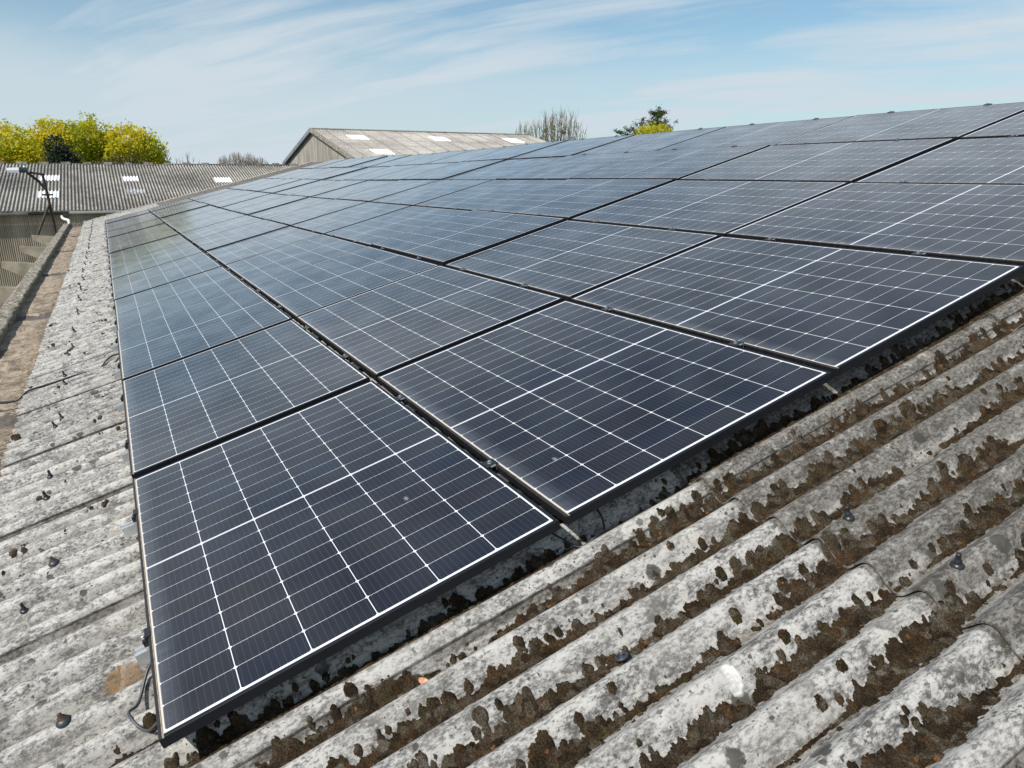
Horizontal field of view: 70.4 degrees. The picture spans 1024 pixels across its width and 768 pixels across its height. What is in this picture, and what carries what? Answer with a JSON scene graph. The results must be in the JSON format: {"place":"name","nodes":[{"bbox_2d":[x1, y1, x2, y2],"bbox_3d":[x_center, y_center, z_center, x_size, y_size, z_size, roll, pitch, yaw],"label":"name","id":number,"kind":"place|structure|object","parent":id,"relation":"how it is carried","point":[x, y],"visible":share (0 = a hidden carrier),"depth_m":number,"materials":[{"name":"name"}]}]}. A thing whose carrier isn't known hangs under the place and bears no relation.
{"place":"outdoors","nodes":[
{"label":"outdoors","id":0,"kind":"place"},
{"bbox_2d":[0,209,126,212],"bbox_3d":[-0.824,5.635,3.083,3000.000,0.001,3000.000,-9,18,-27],"label":"gutter","id":1,"kind":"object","parent":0,"point":[63,210],"depth_m":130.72,"materials":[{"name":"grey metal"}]},
{"bbox_2d":[0,118,49,211],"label":"leafy tree","id":2,"kind":"object","parent":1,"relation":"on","point":[7,146],"visible":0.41,"depth_m":41.19,"materials":[{"name":"yellow plant"}]},
{"bbox_2d":[8,115,98,210],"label":"leafy tree","id":3,"kind":"object","parent":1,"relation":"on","point":[74,135],"visible":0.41,"depth_m":42.00,"materials":[{"name":"green plant"}]},
{"bbox_2d":[34,132,87,211],"bbox_3d":[-25.078,-9.593,40.297,3.944,8.645,2.798,-9,18,-27],"label":"evergreen shrub","id":4,"kind":"object","parent":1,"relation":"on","point":[58,153],"visible":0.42,"depth_m":39.61,"materials":[{"name":"green plant"}]},
{"bbox_2d":[72,110,126,209],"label":"leafy tree","id":5,"kind":"object","parent":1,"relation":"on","point":[90,127],"visible":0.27,"depth_m":43.56,"materials":[{"name":"green plant"}]},
{"bbox_2d":[85,148,147,210],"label":"olive shrub","id":6,"kind":"object","parent":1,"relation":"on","point":[118,160],"visible":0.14,"depth_m":41.58,"materials":[{"name":"green plant"}]},
{"bbox_2d":[98,117,170,163],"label":"leafy tree","id":7,"kind":"object","parent":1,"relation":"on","point":[140,144],"visible":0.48,"depth_m":43.76,"materials":[{"name":"green plant"}]},
{"bbox_2d":[0,162,1023,767],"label":"farm shed","id":8,"kind":"structure","parent":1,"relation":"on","point":[88,674],"depth_m":1.99,"materials":[{"name":"concrete"}]},
{"bbox_2d":[6,166,56,235],"bbox_3d":[-13.030,-4.896,19.787,0.960,2.022,0.456,-9,18,-27],"label":"yard lamp","id":9,"kind":"object","parent":8,"relation":"attached to","point":[23,169],"visible":0.93,"depth_m":19.86,"materials":[{"name":"metal"}]},
{"bbox_2d":[0,357,118,403],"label":"cable","id":10,"kind":"object","parent":8,"relation":"attached to","point":[34,388],"visible":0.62,"depth_m":5.29,"materials":[{"name":"black rubber"}]},
{"bbox_2d":[55,712,71,728],"bbox_3d":[-1.214,0.900,1.956,0.041,0.034,0.041,-24,25,-22],"label":"roof bolt","id":11,"kind":"object","parent":8,"relation":"on","point":[63,720],"visible":1,"depth_m":1.95,"materials":[{"name":"grey metal"}]},
{"bbox_2d":[127,661,156,731],"bbox_3d":[-0.921,0.804,1.999,0.244,0.133,0.339,-5,17,-18],"label":"cable","id":12,"kind":"object","parent":8,"relation":"on","point":[136,724],"visible":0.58,"depth_m":1.95,"materials":[{"name":"black rubber"}]},
{"bbox_2d":[109,272,234,315],"bbox_3d":[-1.019,-2.008,8.574,7.044,0.118,0.040,-24,25,-22],"label":"mounting rail","id":13,"kind":"object","parent":8,"relation":"attached to","point":[112,312],"visible":0.03,"depth_m":7.25,"materials":[{"name":"metal"}]},
{"bbox_2d":[325,205,468,246],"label":"solar panel","id":14,"kind":"object","parent":13,"relation":"on","point":[369,232],"visible":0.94,"depth_m":7.84,"materials":[{"name":"blue glass"}]},
{"bbox_2d":[111,282,249,331],"bbox_3d":[-0.594,-1.800,7.820,7.040,0.100,0.040,-24,25,-22],"label":"mounting rail","id":15,"kind":"object","parent":8,"relation":"attached to","point":[113,328],"visible":0.04,"depth_m":6.50,"materials":[{"name":"metal"}]},
{"bbox_2d":[112,266,247,329],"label":"solar panel","id":16,"kind":"object","parent":15,"relation":"on","point":[143,306],"visible":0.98,"depth_m":6.96,"materials":[{"name":"blue glass"}]},
{"bbox_2d":[225,234,366,286],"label":"solar panel","id":17,"kind":"object","parent":15,"relation":"on","point":[258,268],"visible":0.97,"depth_m":7.39,"materials":[{"name":"blue glass"}]},
{"bbox_2d":[414,178,562,210],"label":"solar panel","id":18,"kind":"object","parent":15,"relation":"on","point":[482,195],"visible":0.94,"depth_m":8.26,"materials":[{"name":"blue glass"}]},
{"bbox_2d":[575,127,724,154],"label":"solar panel","id":19,"kind":"object","parent":15,"relation":"on","point":[654,141],"visible":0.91,"depth_m":9.12,"materials":[{"name":"blue glass"}]},
{"bbox_2d":[111,295,267,351],"bbox_3d":[-0.186,-1.584,7.098,7.049,0.113,0.040,-24,25,-22],"label":"mounting rail","id":20,"kind":"object","parent":8,"relation":"attached to","point":[114,348],"visible":0.04,"depth_m":5.77,"materials":[{"name":"metal"}]},
{"bbox_2d":[115,286,291,380],"bbox_3d":[-2.419,-0.448,5.578,1.193,0.044,1.722,-24,25,-22],"label":"solar panel","id":21,"kind":"object","parent":20,"relation":"on","point":[163,340],"visible":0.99,"depth_m":5.41,"materials":[{"name":"blue glass"}]},
{"bbox_2d":[253,246,438,319],"bbox_3d":[-1.421,-0.895,6.012,1.171,0.044,1.722,-24,25,-22],"label":"solar panel","id":22,"kind":"object","parent":20,"relation":"on","point":[307,289],"visible":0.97,"depth_m":5.86,"materials":[{"name":"blue glass"}]},
{"bbox_2d":[116,332,318,411],"bbox_3d":[0.651,-1.162,5.623,7.044,0.107,0.040,-24,25,-22],"label":"mounting rail","id":23,"kind":"object","parent":8,"relation":"attached to","point":[120,407],"visible":0.05,"depth_m":4.30,"materials":[{"name":"metal"}]},
{"bbox_2d":[120,320,369,478],"bbox_3d":[-1.591,-0.022,4.121,1.193,0.044,1.722,-24,25,-22],"label":"solar panel","id":24,"kind":"object","parent":23,"relation":"on","point":[178,410],"visible":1,"depth_m":3.88,"materials":[{"name":"blue glass"}]},
{"bbox_2d":[296,265,563,379],"bbox_3d":[-0.592,-0.471,4.543,1.171,0.044,1.722,-24,25,-22],"label":"solar panel","id":25,"kind":"object","parent":23,"relation":"on","point":[382,330],"visible":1,"depth_m":4.33,"materials":[{"name":"blue glass"}]},
{"bbox_2d":[445,220,719,300],"bbox_3d":[0.402,-0.907,4.976,1.171,0.044,1.722,-24,25,-22],"label":"solar panel","id":26,"kind":"object","parent":23,"relation":"on","point":[568,260],"visible":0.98,"depth_m":4.79,"materials":[{"name":"blue glass"}]},
{"bbox_2d":[121,361,359,461],"bbox_3d":[1.080,-0.948,4.874,7.033,0.104,0.040,-24,25,-22],"label":"mounting rail","id":27,"kind":"object","parent":8,"relation":"attached to","point":[125,455],"visible":0.03,"depth_m":3.55,"materials":[{"name":"metal"}]},
{"bbox_2d":[571,178,848,236],"bbox_3d":[1.388,-1.350,5.402,1.171,0.045,1.722,-24,25,-22],"label":"solar panel","id":28,"kind":"object","parent":27,"relation":"on","point":[710,206],"visible":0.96,"depth_m":5.23,"materials":[{"name":"blue glass"}]},
{"bbox_2d":[679,138,954,182],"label":"solar panel","id":29,"kind":"object","parent":27,"relation":"on","point":[851,162],"visible":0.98,"depth_m":5.67,"materials":[{"name":"blue glass"}]},
{"bbox_2d":[776,102,1023,144],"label":"solar panel","id":30,"kind":"object","parent":27,"relation":"on","point":[956,123],"visible":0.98,"depth_m":6.13,"materials":[{"name":"blue glass"}]},
{"bbox_2d":[122,403,415,537],"bbox_3d":[1.483,-0.734,4.148,7.050,0.108,0.040,-24,25,-22],"label":"mounting rail","id":31,"kind":"object","parent":8,"relation":"attached to","point":[129,529],"visible":0.02,"depth_m":2.82,"materials":[{"name":"metal"}]},
{"bbox_2d":[130,381,560,748],"bbox_3d":[-0.747,0.410,2.635,1.193,0.043,1.722,-24,25,-22],"label":"solar panel","id":32,"kind":"object","parent":31,"relation":"on","point":[275,553],"visible":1,"depth_m":2.30,"materials":[{"name":"black glass"}]},
{"bbox_2d":[570,236,1023,375],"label":"solar panel","id":33,"kind":"object","parent":31,"relation":"on","point":[836,311],"visible":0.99,"depth_m":3.24,"materials":[{"name":"black glass"}]},
{"bbox_2d":[113,261,434,378],"bbox_3d":[0.238,-1.371,6.345,7.048,0.104,0.040,-24,25,-22],"label":"mounting rail","id":34,"kind":"object","parent":8,"relation":"attached to","point":[116,374],"visible":0.04,"depth_m":5.02,"materials":[{"name":"metal"}]},
{"bbox_2d":[371,209,565,265],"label":"solar panel","id":35,"kind":"object","parent":34,"relation":"on","point":[453,239],"visible":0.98,"depth_m":6.25,"materials":[{"name":"blue glass"}]},
{"bbox_2d":[477,177,673,219],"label":"solar panel","id":36,"kind":"object","parent":34,"relation":"on","point":[568,199],"visible":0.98,"depth_m":6.71,"materials":[{"name":"blue glass"}]},
{"bbox_2d":[570,145,769,180],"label":"solar panel","id":37,"kind":"object","parent":34,"relation":"on","point":[675,164],"visible":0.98,"depth_m":7.17,"materials":[{"name":"blue glass"}]},
{"bbox_2d":[660,116,852,149],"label":"solar panel","id":38,"kind":"object","parent":34,"relation":"on","point":[754,134],"visible":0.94,"depth_m":7.64,"materials":[{"name":"blue glass"}]},
{"bbox_2d":[134,470,508,666],"bbox_3d":[1.915,-0.519,3.401,7.036,0.110,0.040,-24,25,-22],"label":"mounting rail","id":39,"kind":"object","parent":8,"relation":"attached to","point":[142,654],"visible":0.06,"depth_m":2.08,"materials":[{"name":"metal"}]},
{"bbox_2d":[377,300,831,524],"bbox_3d":[0.245,-0.037,3.068,1.171,0.043,1.722,-24,25,-22],"label":"solar panel","id":40,"kind":"object","parent":39,"relation":"on","point":[567,412],"visible":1,"depth_m":2.77,"materials":[{"name":"black glass"}]},
{"bbox_2d":[726,180,1023,265],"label":"solar panel","id":41,"kind":"object","parent":39,"relation":"on","point":[980,222],"visible":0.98,"depth_m":3.91,"materials":[{"name":"blue glass"}]},
{"bbox_2d":[854,134,1023,183],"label":"solar panel","id":42,"kind":"object","parent":39,"relation":"on","point":[999,160],"visible":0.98,"depth_m":4.70,"materials":[{"name":"blue glass"}]},
{"bbox_2d":[960,112,1023,138],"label":"solar panel","id":43,"kind":"object","parent":39,"relation":"on","point":[1011,125],"visible":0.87,"depth_m":5.27,"materials":[{"name":"blue glass"}]},
{"bbox_2d":[0,246,1023,767],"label":"moss","id":44,"kind":"object","parent":8,"relation":"on","point":[924,644],"visible":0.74,"depth_m":1.84,"materials":[{"name":"brown plant"}]},
{"bbox_2d":[552,509,604,547],"bbox_3d":[0.182,0.425,2.228,0.206,0.111,0.171,-11,19,-33],"label":"cable","id":45,"kind":"object","parent":8,"relation":"on","point":[592,539],"visible":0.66,"depth_m":2.20,"materials":[{"name":"black rubber"}]},
{"bbox_2d":[950,552,964,569],"bbox_3d":[1.050,0.415,1.710,0.032,0.040,0.032,-24,30,-22],"label":"roof bolt","id":46,"kind":"object","parent":8,"relation":"on","point":[957,563],"visible":1,"depth_m":1.71,"materials":[{"name":"grey metal"}]},
{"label":"rail","id":47,"kind":"object","parent":8,"relation":"attached to","visible":0},
{"bbox_2d":[110,252,220,300],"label":"solar panel","id":48,"kind":"object","parent":47,"relation":"on","point":[155,276],"visible":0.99,"depth_m":8.41,"materials":[{"name":"blue glass"}]},
{"bbox_2d":[206,226,320,266],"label":"solar panel","id":49,"kind":"object","parent":47,"relation":"on","point":[249,247],"visible":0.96,"depth_m":8.88,"materials":[{"name":"blue glass"}]},
{"bbox_2d":[291,201,409,234],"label":"solar panel","id":50,"kind":"object","parent":47,"relation":"on","point":[340,219],"visible":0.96,"depth_m":9.29,"materials":[{"name":"blue glass"}]},
{"bbox_2d":[370,179,491,205],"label":"solar panel","id":51,"kind":"object","parent":47,"relation":"on","point":[424,193],"visible":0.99,"depth_m":9.73,"materials":[{"name":"blue glass"}]},
{"bbox_2d":[443,156,561,179],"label":"solar panel","id":52,"kind":"object","parent":47,"relation":"on","point":[498,170],"visible":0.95,"depth_m":10.22,"materials":[{"name":"blue glass"}]},
{"bbox_2d":[509,134,635,159],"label":"solar panel","id":53,"kind":"object","parent":47,"relation":"on","point":[568,148],"visible":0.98,"depth_m":10.59,"materials":[{"name":"blue glass"}]},
{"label":"rail","id":54,"kind":"object","parent":8,"relation":"attached to","visible":0},
{"bbox_2d":[109,242,201,279],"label":"solar panel","id":55,"kind":"object","parent":54,"relation":"on","point":[148,260],"visible":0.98,"depth_m":9.92,"materials":[{"name":"blue glass"}]},
{"bbox_2d":[192,219,288,251],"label":"solar panel","id":56,"kind":"object","parent":54,"relation":"on","point":[228,237],"visible":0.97,"depth_m":10.31,"materials":[{"name":"blue glass"}]},
{"bbox_2d":[337,179,437,201],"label":"solar panel","id":57,"kind":"object","parent":54,"relation":"on","point":[381,191],"visible":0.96,"depth_m":11.21,"materials":[{"name":"blue glass"}]},
{"bbox_2d":[401,159,505,179],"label":"solar panel","id":58,"kind":"object","parent":54,"relation":"on","point":[448,171],"visible":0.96,"depth_m":11.62,"materials":[{"name":"blue glass"}]},
{"bbox_2d":[461,140,567,161],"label":"solar panel","id":59,"kind":"object","parent":54,"relation":"on","point":[508,153],"visible":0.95,"depth_m":12.07,"materials":[{"name":"blue glass"}]},
{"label":"rail","id":60,"kind":"object","parent":8,"relation":"attached to","visible":0},
{"bbox_2d":[108,234,188,263],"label":"solar panel","id":61,"kind":"object","parent":60,"relation":"on","point":[140,250],"visible":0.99,"depth_m":11.45,"materials":[{"name":"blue glass"}]},
{"bbox_2d":[181,215,263,241],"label":"solar panel","id":62,"kind":"object","parent":60,"relation":"on","point":[202,232],"visible":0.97,"depth_m":11.87,"materials":[{"name":"blue glass"}]},
{"bbox_2d":[248,197,332,219],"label":"solar panel","id":63,"kind":"object","parent":60,"relation":"on","point":[286,208],"visible":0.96,"depth_m":12.32,"materials":[{"name":"blue glass"}]},
{"bbox_2d":[369,162,456,180],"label":"solar panel","id":64,"kind":"object","parent":60,"relation":"on","point":[405,173],"visible":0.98,"depth_m":13.19,"materials":[{"name":"blue glass"}]},
{"bbox_2d":[426,146,510,163],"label":"solar panel","id":65,"kind":"object","parent":60,"relation":"on","point":[464,156],"visible":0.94,"depth_m":13.65,"materials":[{"name":"blue glass"}]},
{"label":"rail","id":66,"kind":"object","parent":8,"relation":"attached to","visible":0},
{"bbox_2d":[107,228,177,253],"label":"solar panel","id":67,"kind":"object","parent":66,"relation":"on","point":[139,240],"visible":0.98,"depth_m":12.83,"materials":[{"name":"grey glass"}]},
{"bbox_2d":[173,211,244,233],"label":"solar panel","id":68,"kind":"object","parent":66,"relation":"on","point":[198,224],"visible":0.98,"depth_m":13.33,"materials":[{"name":"blue glass"}]},
{"bbox_2d":[233,194,307,214],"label":"solar panel","id":69,"kind":"object","parent":66,"relation":"on","point":[266,205],"visible":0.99,"depth_m":13.71,"materials":[{"name":"blue glass"}]},
{"bbox_2d":[291,179,366,196],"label":"solar panel","id":70,"kind":"object","parent":66,"relation":"on","point":[326,188],"visible":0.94,"depth_m":14.16,"materials":[{"name":"blue glass"}]},
{"bbox_2d":[344,164,421,180],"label":"solar panel","id":71,"kind":"object","parent":66,"relation":"on","point":[378,173],"visible":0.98,"depth_m":14.66,"materials":[{"name":"blue glass"}]},
{"bbox_2d":[394,150,470,165],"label":"solar panel","id":72,"kind":"object","parent":66,"relation":"on","point":[432,158],"visible":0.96,"depth_m":15.07,"materials":[{"name":"blue glass"}]},
{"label":"rail","id":73,"kind":"object","parent":8,"relation":"attached to","visible":0},
{"bbox_2d":[106,223,170,244],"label":"solar panel","id":74,"kind":"object","parent":73,"relation":"on","point":[134,234],"visible":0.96,"depth_m":14.44,"materials":[{"name":"grey glass"}]},
{"bbox_2d":[166,208,229,227],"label":"solar panel","id":75,"kind":"object","parent":73,"relation":"on","point":[193,218],"visible":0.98,"depth_m":14.85,"materials":[{"name":"blue glass"}]},
{"bbox_2d":[221,193,285,210],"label":"solar panel","id":76,"kind":"object","parent":73,"relation":"on","point":[250,202],"visible":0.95,"depth_m":15.29,"materials":[{"name":"blue glass"}]},
{"bbox_2d":[273,179,340,194],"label":"solar panel","id":77,"kind":"object","parent":73,"relation":"on","point":[301,188],"visible":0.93,"depth_m":15.72,"materials":[{"name":"blue glass"}]},
{"bbox_2d":[324,166,389,179],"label":"solar panel","id":78,"kind":"object","parent":73,"relation":"on","point":[355,173],"visible":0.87,"depth_m":16.23,"materials":[{"name":"blue glass"}]},
{"bbox_2d":[370,153,436,166],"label":"solar panel","id":79,"kind":"object","parent":73,"relation":"on","point":[401,160],"visible":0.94,"depth_m":16.63,"materials":[{"name":"blue glass"}]},
{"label":"rail","id":80,"kind":"object","parent":8,"relation":"attached to","visible":0},
{"bbox_2d":[106,218,163,237],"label":"solar panel","id":81,"kind":"object","parent":80,"relation":"on","point":[132,228],"visible":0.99,"depth_m":15.79,"materials":[{"name":"grey glass"}]},
{"bbox_2d":[160,205,217,223],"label":"solar panel","id":82,"kind":"object","parent":80,"relation":"on","point":[187,213],"visible":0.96,"depth_m":16.32,"materials":[{"name":"blue glass"}]},
{"bbox_2d":[210,191,270,207],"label":"solar panel","id":83,"kind":"object","parent":80,"relation":"on","point":[238,199],"visible":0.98,"depth_m":16.70,"materials":[{"name":"blue glass"}]},
{"bbox_2d":[258,179,319,193],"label":"solar panel","id":84,"kind":"object","parent":80,"relation":"on","point":[272,190],"visible":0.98,"depth_m":17.09,"materials":[{"name":"blue glass"}]},
{"bbox_2d":[305,166,366,179],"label":"solar panel","id":85,"kind":"object","parent":80,"relation":"on","point":[327,175],"visible":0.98,"depth_m":17.51,"materials":[{"name":"blue glass"}]},
{"bbox_2d":[350,154,409,166],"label":"solar panel","id":86,"kind":"object","parent":80,"relation":"on","point":[378,161],"visible":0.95,"depth_m":18.03,"materials":[{"name":"blue glass"}]},
{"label":"rail","id":87,"kind":"object","parent":8,"relation":"attached to","visible":0},
{"bbox_2d":[105,215,158,231],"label":"solar panel","id":88,"kind":"object","parent":87,"relation":"on","point":[130,223],"visible":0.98,"depth_m":17.32,"materials":[{"name":"grey glass"}]},
{"bbox_2d":[155,202,208,217],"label":"solar panel","id":89,"kind":"object","parent":87,"relation":"on","point":[180,210],"visible":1,"depth_m":17.65,"materials":[{"name":"grey glass"}]},
{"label":"rail","id":90,"kind":"object","parent":8,"relation":"attached to","visible":0},
{"bbox_2d":[105,209,149,223],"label":"solar panel","id":91,"kind":"object","parent":90,"relation":"on","point":[115,219],"visible":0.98,"depth_m":20.20,"materials":[{"name":"grey glass"}]},
{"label":"rail","id":92,"kind":"object","parent":8,"relation":"attached to","visible":0},
{"bbox_2d":[312,179,394,198],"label":"solar panel","id":93,"kind":"object","parent":92,"relation":"on","point":[349,190],"visible":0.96,"depth_m":12.74,"materials":[{"name":"blue glass"}]},
{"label":"rail","id":94,"kind":"object","parent":8,"relation":"attached to","visible":0},
{"bbox_2d":[267,198,365,225],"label":"solar panel","id":95,"kind":"object","parent":94,"relation":"on","point":[310,212],"visible":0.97,"depth_m":10.77,"materials":[{"name":"blue glass"}]},
{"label":"rail","id":96,"kind":"object","parent":8,"relation":"attached to","visible":0},
{"bbox_2d":[203,190,254,205],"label":"solar panel","id":97,"kind":"object","parent":96,"relation":"on","point":[227,197],"visible":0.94,"depth_m":18.23,"materials":[{"name":"blue glass"}]},
{"bbox_2d":[247,178,300,191],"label":"solar panel","id":98,"kind":"object","parent":96,"relation":"on","point":[270,185],"visible":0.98,"depth_m":18.58,"materials":[{"name":"blue glass"}]},
{"bbox_2d":[292,167,345,178],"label":"solar panel","id":99,"kind":"object","parent":96,"relation":"on","point":[315,173],"visible":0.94,"depth_m":19.12,"materials":[{"name":"blue glass"}]},
{"bbox_2d":[329,156,386,167],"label":"solar panel","id":100,"kind":"object","parent":96,"relation":"on","point":[358,161],"visible":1,"depth_m":19.44,"materials":[{"name":"blue glass"}]},
{"bbox_2d":[526,106,587,141],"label":"bare tree","id":101,"kind":"object","parent":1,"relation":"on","point":[545,131],"visible":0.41,"depth_m":68.39,"materials":[{"name":"grey plant"}]},
{"bbox_2d":[611,104,678,135],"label":"conifer tree","id":102,"kind":"object","parent":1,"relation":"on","point":[657,113],"visible":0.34,"depth_m":61.19,"materials":[{"name":"green plant"}]},
{"bbox_2d":[632,121,672,133],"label":"leafy shrub","id":103,"kind":"object","parent":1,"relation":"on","point":[650,129],"visible":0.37,"depth_m":59.27,"materials":[{"name":"yellow plant"}]},
{"bbox_2d":[0,161,299,308],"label":"old barn","id":104,"kind":"structure","parent":0,"point":[87,186],"depth_m":28.52,"materials":[{"name":"grey concrete"}]},
{"bbox_2d":[282,128,546,163],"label":"gabled barn","id":105,"kind":"structure","parent":0,"point":[317,145],"depth_m":40.17,"materials":[{"name":"concrete"}]},
{"bbox_2d":[0,0,1023,163],"label":"sky","id":106,"kind":"structure","parent":0,"point":[213,79],"materials":[{"name":"blue"}]},
{"bbox_2d":[496,151,648,179],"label":"solar panel","id":107,"kind":"object","parent":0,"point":[567,167],"visible":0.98,"depth_m":8.69,"materials":[{"name":"blue glass"}]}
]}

